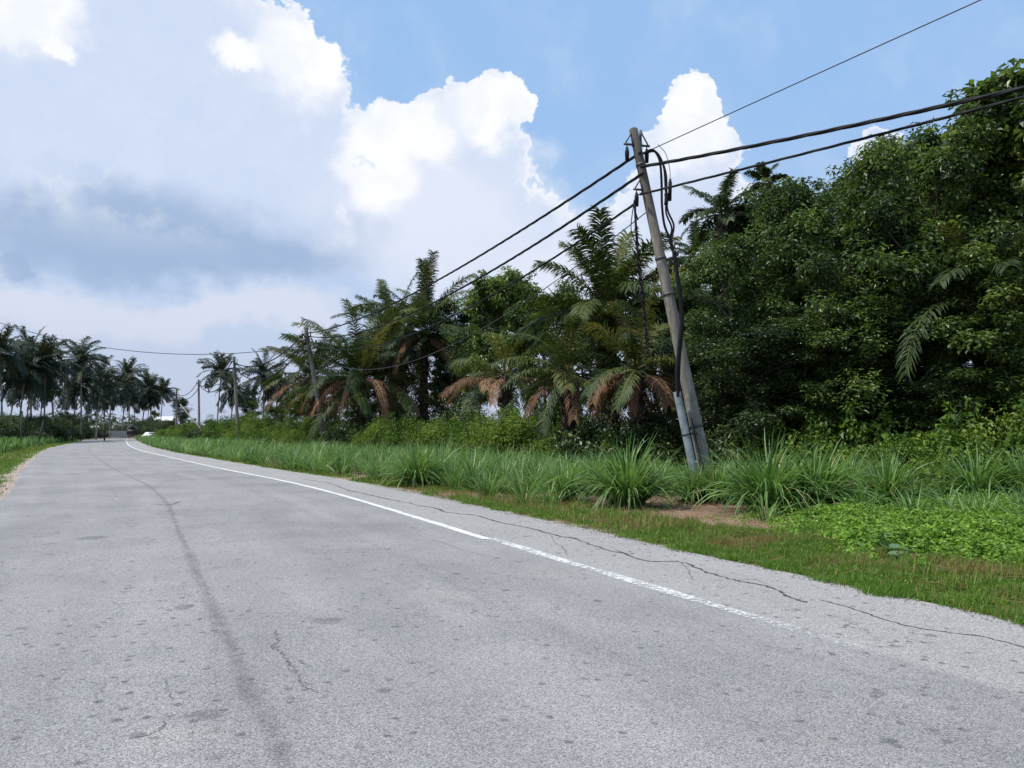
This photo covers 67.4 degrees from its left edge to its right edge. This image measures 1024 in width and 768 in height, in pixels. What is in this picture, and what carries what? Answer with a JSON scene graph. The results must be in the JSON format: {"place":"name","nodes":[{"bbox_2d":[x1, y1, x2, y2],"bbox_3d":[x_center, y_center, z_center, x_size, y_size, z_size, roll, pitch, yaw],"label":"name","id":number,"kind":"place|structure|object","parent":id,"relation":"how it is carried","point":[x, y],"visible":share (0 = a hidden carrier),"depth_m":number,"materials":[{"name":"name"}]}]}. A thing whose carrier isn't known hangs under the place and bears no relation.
{"place":"outdoors","nodes":[
{"label":"outdoors","id":0,"kind":"place"},
{"bbox_2d":[0,439,89,499],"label":"dirt shoulder","id":1,"kind":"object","parent":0,"point":[14,478],"visible":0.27,"depth_m":27.97},
{"bbox_2d":[56,335,110,439],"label":"coconut palm","id":2,"kind":"object","parent":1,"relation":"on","point":[81,356],"visible":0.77,"depth_m":149.49,"materials":[{"name":"green plant"}]},
{"bbox_2d":[0,435,97,452],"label":"verge grass","id":3,"kind":"structure","parent":0,"point":[7,444],"depth_m":79.87,"materials":[{"name":"plant"}]},
{"bbox_2d":[0,435,1020,566],"bbox_3d":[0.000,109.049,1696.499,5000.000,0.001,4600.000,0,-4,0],"label":"ground","id":4,"kind":"structure","parent":0,"point":[697,513],"depth_m":16.02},
{"bbox_2d":[0,322,33,413],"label":"coconut palm","id":5,"kind":"object","parent":4,"relation":"on","point":[8,357],"visible":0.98,"depth_m":112.43,"materials":[{"name":"green plant"}]},
{"bbox_2d":[0,411,51,440],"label":"shrub","id":6,"kind":"object","parent":4,"relation":"on","point":[8,425],"visible":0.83,"depth_m":104.63,"materials":[{"name":"green plant"}]},
{"bbox_2d":[0,336,63,415],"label":"coconut palm","id":7,"kind":"object","parent":4,"relation":"on","point":[32,378],"visible":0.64,"depth_m":121.30,"materials":[{"name":"green plant"}]},
{"bbox_2d":[18,332,74,415],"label":"coconut palm","id":8,"kind":"object","parent":4,"relation":"on","point":[44,349],"visible":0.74,"depth_m":124.45,"materials":[{"name":"green plant"}]},
{"bbox_2d":[17,334,85,425],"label":"coconut palm","id":9,"kind":"object","parent":4,"relation":"on","point":[52,391],"visible":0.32,"depth_m":134.91,"materials":[{"name":"green plant"}]},
{"bbox_2d":[55,367,104,423],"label":"coconut palm","id":10,"kind":"object","parent":4,"relation":"on","point":[73,395],"visible":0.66,"depth_m":151.74,"materials":[{"name":"green plant"}]},
{"bbox_2d":[82,355,126,439],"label":"coconut palm","id":11,"kind":"object","parent":4,"relation":"on","point":[107,376],"visible":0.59,"depth_m":172.91,"materials":[{"name":"green plant"}]},
{"bbox_2d":[108,368,144,437],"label":"coconut palm","id":12,"kind":"object","parent":4,"relation":"on","point":[136,397],"visible":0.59,"depth_m":237.64,"materials":[{"name":"green plant"}]},
{"bbox_2d":[110,355,149,422],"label":"coconut palm","id":13,"kind":"object","parent":4,"relation":"on","point":[127,368],"visible":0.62,"depth_m":255.11,"materials":[{"name":"green plant"}]},
{"bbox_2d":[196,352,241,425],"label":"coconut palm","id":14,"kind":"object","parent":4,"relation":"on","point":[219,369],"visible":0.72,"depth_m":149.49,"materials":[{"name":"green plant"}]},
{"bbox_2d":[201,409,245,440],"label":"shrub","id":15,"kind":"object","parent":4,"relation":"on","point":[211,430],"visible":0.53,"depth_m":98.60,"materials":[{"name":"green plant"}]},
{"bbox_2d":[212,368,256,417],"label":"coconut palm","id":16,"kind":"object","parent":4,"relation":"on","point":[230,397],"visible":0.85,"depth_m":139.05,"materials":[{"name":"green plant"}]},
{"bbox_2d":[222,409,271,440],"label":"shrub","id":17,"kind":"object","parent":4,"relation":"on","point":[233,434],"visible":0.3,"depth_m":86.96,"materials":[{"name":"green plant"}]},
{"bbox_2d":[236,412,286,442],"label":"shrub","id":18,"kind":"object","parent":4,"relation":"on","point":[260,428],"visible":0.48,"depth_m":81.18,"materials":[{"name":"green plant"}]},
{"bbox_2d":[240,348,288,416],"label":"coconut palm","id":19,"kind":"object","parent":4,"relation":"on","point":[269,392],"visible":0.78,"depth_m":148.79,"materials":[{"name":"green plant"}]},
{"bbox_2d":[258,323,349,425],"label":"oil palm","id":20,"kind":"object","parent":4,"relation":"on","point":[294,382],"visible":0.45,"depth_m":78.94,"materials":[{"name":"green plant"}]},
{"bbox_2d":[278,416,332,447],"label":"shrub","id":21,"kind":"object","parent":4,"relation":"on","point":[294,435],"visible":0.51,"depth_m":61.03,"materials":[{"name":"green plant"}]},
{"bbox_2d":[317,421,358,447],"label":"shrub","id":22,"kind":"object","parent":4,"relation":"on","point":[336,432],"visible":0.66,"depth_m":57.02,"materials":[{"name":"green plant"}]},
{"bbox_2d":[274,297,450,443],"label":"oil palm","id":23,"kind":"object","parent":4,"relation":"on","point":[358,382],"visible":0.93,"depth_m":62.01,"materials":[{"name":"green plant"}]},
{"bbox_2d":[35,408,707,434],"bbox_3d":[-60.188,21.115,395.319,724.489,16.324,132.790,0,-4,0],"label":"distant wood","id":24,"kind":"object","parent":4,"relation":"on","point":[113,420],"visible":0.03,"depth_m":379.77,"materials":[{"name":"green plant"}]},
{"bbox_2d":[347,415,403,451],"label":"shrub","id":25,"kind":"object","parent":4,"relation":"on","point":[373,435],"visible":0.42,"depth_m":49.57,"materials":[{"name":"green plant"}]},
{"bbox_2d":[331,272,445,426],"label":"oil palm","id":26,"kind":"object","parent":4,"relation":"on","point":[382,291],"visible":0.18,"depth_m":72.93,"materials":[{"name":"green plant"}]},
{"bbox_2d":[374,404,441,450],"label":"shrub","id":27,"kind":"object","parent":4,"relation":"on","point":[390,434],"visible":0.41,"depth_m":48.09,"materials":[{"name":"green plant"}]},
{"bbox_2d":[350,249,477,424],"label":"oil palm","id":28,"kind":"object","parent":4,"relation":"on","point":[423,296],"visible":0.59,"depth_m":65.25,"materials":[{"name":"green plant"}]},
{"bbox_2d":[370,436,463,488],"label":"grass clump","id":29,"kind":"object","parent":4,"relation":"on","point":[413,478],"visible":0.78,"depth_m":22.54,"materials":[{"name":"plant"}]},
{"bbox_2d":[400,415,472,450],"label":"shrub","id":30,"kind":"object","parent":4,"relation":"on","point":[427,438],"visible":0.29,"depth_m":46.62,"materials":[{"name":"green plant"}]},
{"bbox_2d":[407,288,475,418],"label":"broadleaf tree","id":31,"kind":"object","parent":4,"relation":"on","point":[437,317],"visible":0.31,"depth_m":65.27,"materials":[{"name":"green plant"}]},
{"bbox_2d":[417,332,485,418],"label":"broadleaf tree","id":32,"kind":"object","parent":4,"relation":"on","point":[446,380],"visible":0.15,"depth_m":66.88,"materials":[{"name":"green plant"}]},
{"bbox_2d":[417,389,492,441],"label":"shrub","id":33,"kind":"object","parent":4,"relation":"on","point":[459,401],"visible":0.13,"depth_m":60.80,"materials":[{"name":"green plant"}]},
{"bbox_2d":[133,434,788,506],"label":"verge grass","id":34,"kind":"structure","parent":4,"relation":"on","point":[487,474],"depth_m":27.84,"materials":[{"name":"plant"}]},
{"bbox_2d":[427,405,501,452],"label":"shrub","id":35,"kind":"object","parent":4,"relation":"on","point":[455,429],"visible":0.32,"depth_m":41.31,"materials":[{"name":"green plant"}]},
{"bbox_2d":[440,292,513,420],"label":"broadleaf tree","id":36,"kind":"object","parent":4,"relation":"on","point":[457,354],"visible":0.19,"depth_m":55.58,"materials":[{"name":"green plant"}]},
{"bbox_2d":[439,323,558,420],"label":"oil palm","id":37,"kind":"object","parent":4,"relation":"on","point":[504,398],"visible":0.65,"depth_m":43.56,"materials":[{"name":"green plant"}]},
{"bbox_2d":[451,403,554,459],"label":"shrub","id":38,"kind":"object","parent":4,"relation":"on","point":[507,427],"visible":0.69,"depth_m":37.21,"materials":[{"name":"green plant"}]},
{"bbox_2d":[457,265,554,420],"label":"broadleaf tree","id":39,"kind":"object","parent":4,"relation":"on","point":[496,305],"visible":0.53,"depth_m":50.04,"materials":[{"name":"green plant"}]},
{"bbox_2d":[0,440,1023,628],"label":"short verge grass","id":40,"kind":"structure","parent":4,"relation":"on","point":[857,579],"depth_m":9.57,"materials":[{"name":"plant"}]},
{"bbox_2d":[497,398,582,460],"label":"shrub","id":41,"kind":"object","parent":4,"relation":"on","point":[526,435],"visible":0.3,"depth_m":37.01,"materials":[{"name":"green plant"}]},
{"bbox_2d":[501,270,588,413],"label":"broadleaf tree","id":42,"kind":"object","parent":4,"relation":"on","point":[515,321],"visible":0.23,"depth_m":47.18,"materials":[{"name":"green plant"}]},
{"bbox_2d":[515,452,601,502],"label":"grass clump","id":43,"kind":"object","parent":4,"relation":"on","point":[561,472],"visible":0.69,"depth_m":17.85,"materials":[{"name":"plant"}]},
{"bbox_2d":[488,300,631,443],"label":"oil palm","id":44,"kind":"object","parent":4,"relation":"on","point":[568,383],"visible":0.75,"depth_m":32.60,"materials":[{"name":"green plant"}]},
{"bbox_2d":[545,417,626,464],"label":"shrub","id":45,"kind":"object","parent":4,"relation":"on","point":[565,445],"visible":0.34,"depth_m":30.54,"materials":[{"name":"green plant"}]},
{"bbox_2d":[510,205,718,433],"bbox_3d":[4.674,-2.208,36.134,9.851,12.174,9.772,0,-4,0],"label":"oil palm","id":46,"kind":"object","parent":4,"relation":"on","point":[609,282],"visible":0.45,"depth_m":35.58,"materials":[{"name":"green plant"}]},
{"bbox_2d":[553,430,709,511],"bbox_3d":[2.509,1.952,16.619,3.722,2.075,3.474,0,-4,3],"label":"grass clump","id":47,"kind":"object","parent":4,"relation":"on","point":[623,484],"visible":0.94,"depth_m":16.22,"materials":[{"name":"plant"}]},
{"bbox_2d":[581,422,682,470],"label":"bush","id":48,"kind":"object","parent":4,"relation":"on","point":[659,448],"visible":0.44,"depth_m":28.48,"materials":[{"name":"green plant"}]},
{"bbox_2d":[564,281,702,470],"bbox_3d":[4.911,-0.183,30.156,5.955,7.377,5.659,0,-4,0],"label":"oil palm","id":49,"kind":"object","parent":4,"relation":"on","point":[635,382],"visible":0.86,"depth_m":29.59,"materials":[{"name":"green plant"}]},
{"bbox_2d":[624,127,712,500],"bbox_3d":[3.835,-1.625,18.507,2.203,9.428,0.598,0,-4,0],"label":"utility pole","id":50,"kind":"object","parent":4,"relation":"on","point":[683,375],"visible":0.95,"depth_m":18.50,"materials":[{"name":"concrete"}]},
{"bbox_2d":[308,203,634,349],"bbox_3d":[-6.536,-3.287,39.476,0.063,2.619,45.778,2,-4,-25],"label":"overhead cable","id":51,"kind":"object","parent":50,"relation":"attached to","point":[588,235],"visible":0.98,"depth_m":24.78,"materials":[{"name":"rubber"}]},
{"bbox_2d":[304,151,641,333],"bbox_3d":[-6.591,-4.549,39.508,0.079,1.496,45.960,2,-4,-25],"label":"overhead cable","id":52,"kind":"object","parent":50,"relation":"attached to","point":[566,201],"visible":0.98,"depth_m":24.99,"materials":[{"name":"rubber"}]},
{"bbox_2d":[309,172,643,337],"bbox_3d":[-6.356,-4.060,39.526,0.079,2.072,45.890,2,-4,-25],"label":"overhead cable","id":53,"kind":"object","parent":50,"relation":"attached to","point":[576,217],"visible":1,"depth_m":24.72,"materials":[{"name":"rubber"}]},
{"bbox_2d":[653,0,980,148],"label":"overhead wire","id":54,"kind":"object","parent":50,"relation":"attached to","point":[826,69],"visible":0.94,"depth_m":15.05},
{"bbox_2d":[639,95,1023,195],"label":"overhead cable","id":55,"kind":"object","parent":50,"relation":"attached to","point":[871,136],"visible":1,"depth_m":14.77,"materials":[{"name":"rubber"}]},
{"bbox_2d":[640,86,1023,168],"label":"overhead cable","id":56,"kind":"object","parent":50,"relation":"attached to","point":[935,107],"visible":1,"depth_m":14.61,"materials":[{"name":"rubber"}]},
{"bbox_2d":[656,221,714,365],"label":"oil palm","id":57,"kind":"object","parent":4,"relation":"on","point":[694,241],"visible":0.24,"depth_m":42.50,"materials":[{"name":"green plant"}]},
{"bbox_2d":[653,454,728,504],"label":"grass clump","id":58,"kind":"object","parent":4,"relation":"on","point":[683,487],"visible":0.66,"depth_m":17.43,"materials":[{"name":"plant"}]},
{"bbox_2d":[646,389,745,473],"bbox_3d":[7.973,1.738,30.854,5.825,4.272,5.549,-1,-4,11],"label":"shrub","id":59,"kind":"object","parent":4,"relation":"on","point":[676,439],"visible":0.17,"depth_m":29.72,"materials":[{"name":"green plant"}]},
{"bbox_2d":[390,483,1021,610],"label":"straw litter","id":60,"kind":"object","parent":4,"relation":"on","point":[684,506],"visible":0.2,"depth_m":14.22,"materials":[{"name":"plant"}]},
{"bbox_2d":[671,450,748,505],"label":"grass clump","id":61,"kind":"object","parent":4,"relation":"on","point":[714,474],"visible":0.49,"depth_m":17.39,"materials":[{"name":"plant"}]},
{"bbox_2d":[678,167,759,408],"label":"oil palm","id":62,"kind":"object","parent":4,"relation":"on","point":[722,218],"visible":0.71,"depth_m":36.30,"materials":[{"name":"green plant"}]},
{"bbox_2d":[670,219,787,426],"bbox_3d":[8.108,-1.120,27.297,4.856,8.986,3.923,1,-4,-16],"label":"broadleaf tree","id":63,"kind":"object","parent":4,"relation":"on","point":[726,262],"visible":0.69,"depth_m":27.05,"materials":[{"name":"green plant"}]},
{"bbox_2d":[693,424,767,469],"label":"shrub","id":64,"kind":"object","parent":4,"relation":"on","point":[722,443],"visible":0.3,"depth_m":24.57,"materials":[{"name":"green plant"}]},
{"bbox_2d":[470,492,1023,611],"bbox_3d":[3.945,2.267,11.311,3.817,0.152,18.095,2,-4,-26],"label":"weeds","id":65,"kind":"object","parent":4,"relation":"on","point":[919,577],"visible":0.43,"depth_m":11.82,"materials":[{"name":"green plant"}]},
{"bbox_2d":[671,319,836,453],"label":"broadleaf tree","id":66,"kind":"object","parent":4,"relation":"on","point":[749,344],"visible":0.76,"depth_m":24.34,"materials":[{"name":"green plant"}]},
{"bbox_2d":[693,188,828,381],"bbox_3d":[11.909,-2.644,36.857,6.615,13.292,7.155,-1,-4,12],"label":"broadleaf tree","id":67,"kind":"object","parent":4,"relation":"on","point":[734,231],"visible":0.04,"depth_m":36.60,"materials":[{"name":"green plant"}]},
{"bbox_2d":[742,161,788,196],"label":"oil palm","id":68,"kind":"object","parent":4,"relation":"on","point":[764,171],"visible":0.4,"depth_m":38.53,"materials":[{"name":"green plant"}]},
{"bbox_2d":[682,427,854,518],"bbox_3d":[5.168,1.859,15.584,3.474,2.158,3.722,2,-4,-33],"label":"grass clump","id":69,"kind":"object","parent":4,"relation":"on","point":[761,481],"visible":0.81,"depth_m":15.18,"materials":[{"name":"plant"}]},
{"bbox_2d":[737,406,803,467],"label":"shrub","id":70,"kind":"object","parent":4,"relation":"on","point":[769,433],"visible":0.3,"depth_m":23.94,"materials":[{"name":"green plant"}]},
{"bbox_2d":[717,176,851,422],"bbox_3d":[10.049,-2.226,28.975,6.019,11.434,4.863,1,-4,-21],"label":"broadleaf tree","id":71,"kind":"object","parent":4,"relation":"on","point":[794,198],"visible":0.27,"depth_m":28.61,"materials":[{"name":"green plant"}]},
{"bbox_2d":[731,176,838,325],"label":"broadleaf tree","id":72,"kind":"object","parent":4,"relation":"on","point":[744,209],"visible":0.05,"depth_m":36.60,"materials":[{"name":"green plant"}]},
{"bbox_2d":[716,310,872,432],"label":"broadleaf tree","id":73,"kind":"object","parent":4,"relation":"on","point":[795,414],"visible":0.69,"depth_m":23.95,"materials":[{"name":"green plant"}]},
{"bbox_2d":[733,429,897,514],"bbox_3d":[6.186,1.878,15.632,3.316,1.914,3.405,1,-4,-15],"label":"grass clump","id":74,"kind":"object","parent":4,"relation":"on","point":[835,476],"visible":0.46,"depth_m":15.26,"materials":[{"name":"plant"}]},
{"bbox_2d":[764,391,885,468],"bbox_3d":[9.867,1.879,24.074,3.458,3.242,3.216,-3,-5,41],"label":"shrub","id":75,"kind":"object","parent":4,"relation":"on","point":[811,430],"visible":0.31,"depth_m":23.39,"materials":[{"name":"green plant"}]},
{"bbox_2d":[764,291,929,437],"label":"broadleaf tree","id":76,"kind":"object","parent":4,"relation":"on","point":[878,311],"visible":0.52,"depth_m":23.55,"materials":[{"name":"green plant"}]},
{"bbox_2d":[756,186,940,432],"bbox_3d":[10.745,-1.691,25.912,5.095,9.967,5.511,1,-4,-13],"label":"broadleaf tree","id":77,"kind":"object","parent":4,"relation":"on","point":[832,305],"visible":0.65,"depth_m":25.43,"materials":[{"name":"green plant"}]},
{"bbox_2d":[812,150,911,361],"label":"broadleaf tree","id":78,"kind":"object","parent":4,"relation":"on","point":[829,191],"visible":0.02,"depth_m":36.10,"materials":[{"name":"green plant"}]},
{"bbox_2d":[811,446,916,499],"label":"grass clump","id":79,"kind":"object","parent":4,"relation":"on","point":[855,466],"visible":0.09,"depth_m":18.25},
{"bbox_2d":[802,400,926,472],"bbox_3d":[10.565,1.936,22.944,3.639,2.935,3.558,-1,-4,13],"label":"shrub","id":80,"kind":"object","parent":4,"relation":"on","point":[851,431],"visible":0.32,"depth_m":22.71,"materials":[{"name":"green plant"}]},
{"bbox_2d":[731,471,1023,522],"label":"field grass","id":81,"kind":"structure","parent":4,"relation":"on","point":[973,501],"depth_m":14.25,"materials":[{"name":"plant"}]},
{"bbox_2d":[736,487,1023,567],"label":"creeper patch","id":82,"kind":"object","parent":4,"relation":"on","point":[948,527],"visible":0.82,"depth_m":11.39,"materials":[{"name":"green plant"}]},
{"bbox_2d":[842,432,940,494],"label":"shrub","id":83,"kind":"object","parent":4,"relation":"on","point":[910,455],"visible":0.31,"depth_m":20.63,"materials":[{"name":"green plant"}]},
{"bbox_2d":[817,167,969,417],"bbox_3d":[13.248,-2.385,28.199,6.261,11.537,5.229,2,-4,-29],"label":"broadleaf tree","id":84,"kind":"object","parent":4,"relation":"on","point":[908,209],"visible":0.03,"depth_m":27.07,"materials":[{"name":"green plant"}]},
{"bbox_2d":[829,321,960,440],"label":"broadleaf tree","id":85,"kind":"object","parent":4,"relation":"on","point":[899,393],"visible":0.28,"depth_m":23.98,"materials":[{"name":"green plant"}]},
{"bbox_2d":[838,443,956,506],"bbox_3d":[7.989,2.067,16.405,2.898,1.724,2.858,-1,-4,21],"label":"grass clump","id":86,"kind":"object","parent":4,"relation":"on","point":[889,474],"visible":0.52,"depth_m":16.15,"materials":[{"name":"plant"}]},
{"bbox_2d":[843,117,968,375],"bbox_3d":[19.255,-4.342,35.572,7.424,16.378,8.888,0,-4,-4],"label":"broadleaf tree","id":87,"kind":"object","parent":4,"relation":"on","point":[895,137],"visible":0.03,"depth_m":36.49,"materials":[{"name":"green plant"}]},
{"bbox_2d":[859,419,983,493],"bbox_3d":[11.310,2.067,20.875,3.373,2.243,3.872,0,-4,7],"label":"shrub","id":88,"kind":"object","parent":4,"relation":"on","point":[930,450],"visible":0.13,"depth_m":20.32,"materials":[{"name":"green plant"}]},
{"bbox_2d":[824,98,1023,431],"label":"broadleaf tree","id":89,"kind":"object","parent":4,"relation":"on","point":[883,201],"visible":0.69,"depth_m":23.94,"materials":[{"name":"green plant"}]},
{"bbox_2d":[873,110,1023,321],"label":"broadleaf tree","id":90,"kind":"object","parent":4,"relation":"on","point":[927,139],"visible":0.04,"depth_m":28.59,"materials":[{"name":"green plant"}]},
{"bbox_2d":[886,222,1023,445],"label":"oil palm","id":91,"kind":"object","parent":4,"relation":"on","point":[954,236],"visible":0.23,"depth_m":23.05,"materials":[{"name":"green plant"}]},
{"bbox_2d":[891,396,1023,461],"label":"shrub","id":92,"kind":"object","parent":4,"relation":"on","point":[955,419],"visible":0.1,"depth_m":21.30,"materials":[{"name":"green plant"}]},
{"bbox_2d":[894,58,1023,380],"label":"broadleaf tree","id":93,"kind":"object","parent":4,"relation":"on","point":[1007,158],"visible":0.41,"depth_m":24.18,"materials":[{"name":"green plant"}]},
{"bbox_2d":[898,329,1023,439],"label":"broadleaf tree","id":94,"kind":"object","parent":4,"relation":"on","point":[961,378],"visible":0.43,"depth_m":22.40,"materials":[{"name":"green plant"}]},
{"bbox_2d":[899,227,1023,414],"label":"broadleaf tree","id":95,"kind":"object","parent":4,"relation":"on","point":[999,299],"visible":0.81,"depth_m":21.82,"materials":[{"name":"green plant"}]},
{"bbox_2d":[910,433,1017,496],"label":"shrub","id":96,"kind":"object","parent":4,"relation":"on","point":[935,466],"visible":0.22,"depth_m":18.33,"materials":[{"name":"green plant"}]},
{"bbox_2d":[908,392,1023,466],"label":"shrub","id":97,"kind":"object","parent":4,"relation":"on","point":[962,437],"visible":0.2,"depth_m":20.57,"materials":[{"name":"green plant"}]},
{"bbox_2d":[913,440,1023,501],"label":"grass clump","id":98,"kind":"object","parent":4,"relation":"on","point":[983,477],"visible":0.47,"depth_m":16.90,"materials":[{"name":"plant"}]},
{"bbox_2d":[958,444,1023,496],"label":"grass clump","id":99,"kind":"object","parent":4,"relation":"on","point":[1020,465],"visible":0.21,"depth_m":17.05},
{"bbox_2d":[968,392,1023,464],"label":"shrub","id":100,"kind":"object","parent":4,"relation":"on","point":[1001,432],"visible":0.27,"depth_m":21.00,"materials":[{"name":"green plant"}]},
{"bbox_2d":[0,438,1023,767],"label":"road","id":101,"kind":"structure","parent":0,"point":[124,596],"depth_m":5.66,"materials":[{"name":"asphalt"}]},
{"bbox_2d":[126,439,488,538],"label":"white edge line","id":102,"kind":"object","parent":101,"relation":"on","point":[441,524],"visible":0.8,"depth_m":16.05,"materials":[{"name":"paint"}]},
{"bbox_2d":[157,479,1023,646],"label":"road cracks","id":103,"kind":"object","parent":101,"relation":"on","point":[670,561],"visible":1,"depth_m":9.14,"materials":[{"name":"grey"}]},
{"bbox_2d":[490,538,859,645],"bbox_3d":[1.145,2.095,8.373,0.201,0.001,6.671,2,-4,-26],"label":"worn edge line","id":104,"kind":"object","parent":101,"relation":"on","point":[629,579],"visible":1,"depth_m":8.15,"materials":[{"name":"paint"}]},
{"bbox_2d":[0,0,1023,432],"label":"sky","id":105,"kind":"structure","parent":0,"point":[178,177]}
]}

